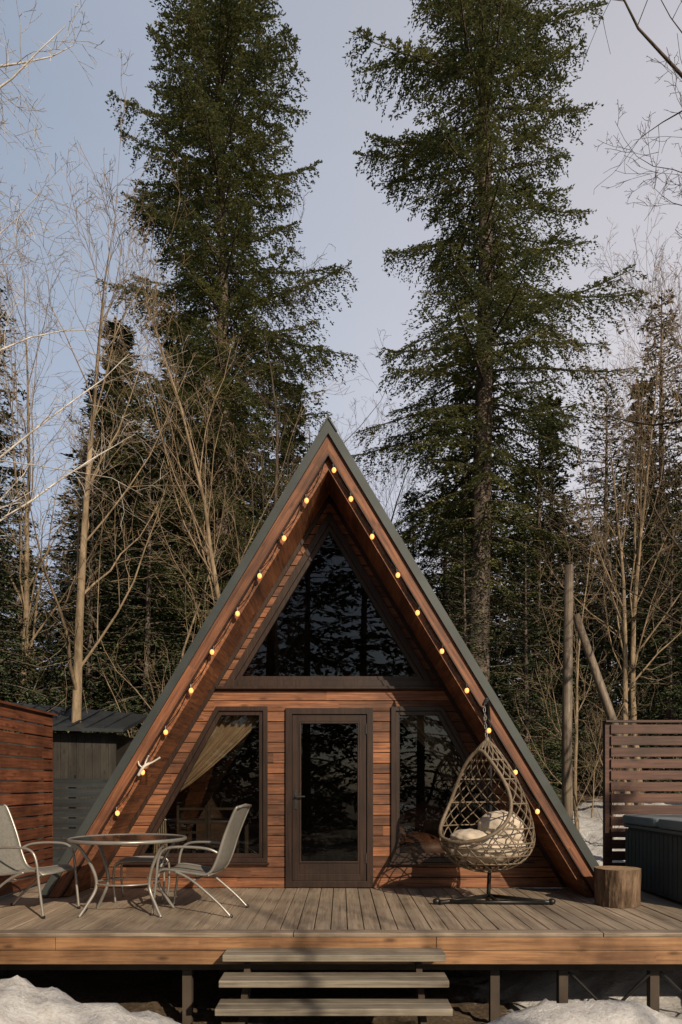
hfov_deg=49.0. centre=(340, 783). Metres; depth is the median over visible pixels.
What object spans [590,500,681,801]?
young fir tree
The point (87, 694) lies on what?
young fir tree
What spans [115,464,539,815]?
string lights
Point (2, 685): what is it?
young fir tree
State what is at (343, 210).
sky
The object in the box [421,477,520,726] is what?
young fir tree
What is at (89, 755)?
garden shed
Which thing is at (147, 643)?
young fir tree
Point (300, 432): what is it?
bare tree
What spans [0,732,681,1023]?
ground
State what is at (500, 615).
background forest
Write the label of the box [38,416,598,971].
frame cabin
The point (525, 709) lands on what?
young fir tree
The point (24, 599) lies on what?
bare tree
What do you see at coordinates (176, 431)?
young fir tree
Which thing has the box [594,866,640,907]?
log stump
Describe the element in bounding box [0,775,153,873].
gray slat fence
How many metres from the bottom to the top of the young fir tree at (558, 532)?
12.301 m
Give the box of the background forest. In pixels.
[0,175,681,839]
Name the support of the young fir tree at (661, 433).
on the ground
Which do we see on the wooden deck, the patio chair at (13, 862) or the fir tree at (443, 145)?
the patio chair at (13, 862)
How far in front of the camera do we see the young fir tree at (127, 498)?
22.67 m
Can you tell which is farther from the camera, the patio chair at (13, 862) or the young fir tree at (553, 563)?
the young fir tree at (553, 563)
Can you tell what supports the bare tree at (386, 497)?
on the ground
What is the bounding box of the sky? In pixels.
[0,0,681,704]
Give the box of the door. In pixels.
[285,708,372,886]
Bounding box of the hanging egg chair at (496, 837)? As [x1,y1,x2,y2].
[433,698,555,904]
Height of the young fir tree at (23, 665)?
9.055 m
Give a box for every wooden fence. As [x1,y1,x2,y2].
[0,700,57,895]
[602,720,681,865]
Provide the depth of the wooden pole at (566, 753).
13.13 m
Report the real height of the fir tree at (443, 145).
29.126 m
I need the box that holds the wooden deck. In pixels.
[0,874,681,1023]
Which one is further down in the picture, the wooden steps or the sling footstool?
the wooden steps
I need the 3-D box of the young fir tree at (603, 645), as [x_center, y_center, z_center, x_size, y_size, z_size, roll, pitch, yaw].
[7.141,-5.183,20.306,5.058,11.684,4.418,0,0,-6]
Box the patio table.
[66,833,186,917]
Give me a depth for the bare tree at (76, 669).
13.44 m
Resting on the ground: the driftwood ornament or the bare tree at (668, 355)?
the bare tree at (668, 355)
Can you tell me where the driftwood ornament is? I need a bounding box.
[137,755,159,776]
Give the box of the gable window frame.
[224,511,434,685]
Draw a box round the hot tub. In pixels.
[623,814,681,902]
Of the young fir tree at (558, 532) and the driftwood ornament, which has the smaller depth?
the driftwood ornament
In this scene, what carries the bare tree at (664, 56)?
on the ground
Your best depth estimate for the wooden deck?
6.56 m
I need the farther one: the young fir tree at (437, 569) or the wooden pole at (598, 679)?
the young fir tree at (437, 569)
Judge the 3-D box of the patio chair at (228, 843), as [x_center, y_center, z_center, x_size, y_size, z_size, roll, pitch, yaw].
[-1.346,0.724,7.340,0.866,1.067,0.637,0,0,8]
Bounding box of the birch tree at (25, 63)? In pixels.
[0,0,193,555]
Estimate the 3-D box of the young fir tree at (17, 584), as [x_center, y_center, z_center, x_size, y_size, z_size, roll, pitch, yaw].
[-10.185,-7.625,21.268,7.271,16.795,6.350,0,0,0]
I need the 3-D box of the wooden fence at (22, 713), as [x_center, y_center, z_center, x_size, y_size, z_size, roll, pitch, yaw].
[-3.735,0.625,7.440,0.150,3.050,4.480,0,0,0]
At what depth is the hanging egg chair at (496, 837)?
7.74 m
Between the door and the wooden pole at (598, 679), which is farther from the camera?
the wooden pole at (598, 679)
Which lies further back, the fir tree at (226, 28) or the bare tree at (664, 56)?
the fir tree at (226, 28)
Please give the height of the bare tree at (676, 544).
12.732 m
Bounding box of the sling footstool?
[112,856,169,902]
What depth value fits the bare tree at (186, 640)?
16.26 m
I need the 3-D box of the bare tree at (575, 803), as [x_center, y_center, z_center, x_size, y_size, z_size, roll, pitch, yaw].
[5.284,-2.586,15.885,3.111,8.153,4.698,0,0,33]
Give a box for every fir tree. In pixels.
[0,276,97,732]
[0,432,67,732]
[0,521,48,732]
[4,438,151,737]
[13,374,147,732]
[29,327,193,735]
[68,397,211,705]
[73,0,358,737]
[85,434,195,737]
[180,423,280,650]
[342,0,652,678]
[396,484,462,625]
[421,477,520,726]
[439,528,507,704]
[475,542,602,821]
[489,395,622,784]
[496,430,662,788]
[533,384,681,787]
[574,289,681,768]
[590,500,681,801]
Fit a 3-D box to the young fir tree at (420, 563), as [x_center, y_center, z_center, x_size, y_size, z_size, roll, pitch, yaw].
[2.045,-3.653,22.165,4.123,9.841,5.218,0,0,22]
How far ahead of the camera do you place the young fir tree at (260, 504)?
23.82 m
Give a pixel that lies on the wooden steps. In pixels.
(245, 1007)
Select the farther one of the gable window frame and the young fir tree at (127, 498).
the young fir tree at (127, 498)
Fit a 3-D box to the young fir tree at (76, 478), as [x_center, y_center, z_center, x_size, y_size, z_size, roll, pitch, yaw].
[-7.929,-6.581,25.926,5.968,14.243,7.553,0,0,35]
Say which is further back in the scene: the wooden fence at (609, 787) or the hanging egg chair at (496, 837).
the wooden fence at (609, 787)
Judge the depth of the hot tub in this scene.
8.28 m
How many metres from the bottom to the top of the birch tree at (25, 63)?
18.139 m
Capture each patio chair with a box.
[0,804,80,918]
[150,804,251,917]
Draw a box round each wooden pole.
[561,564,572,820]
[573,613,643,804]
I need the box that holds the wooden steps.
[215,948,452,1023]
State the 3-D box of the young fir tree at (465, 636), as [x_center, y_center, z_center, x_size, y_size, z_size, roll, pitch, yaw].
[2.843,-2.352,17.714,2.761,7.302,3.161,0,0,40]
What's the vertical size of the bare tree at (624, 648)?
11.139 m
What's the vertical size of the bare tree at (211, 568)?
13.832 m
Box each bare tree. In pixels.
[0,52,235,732]
[0,167,178,703]
[49,166,380,627]
[50,422,256,736]
[236,379,358,516]
[331,356,462,571]
[514,478,654,830]
[528,243,681,641]
[530,359,681,804]
[537,0,681,494]
[603,217,681,529]
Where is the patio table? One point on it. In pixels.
(98, 840)
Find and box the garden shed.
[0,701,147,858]

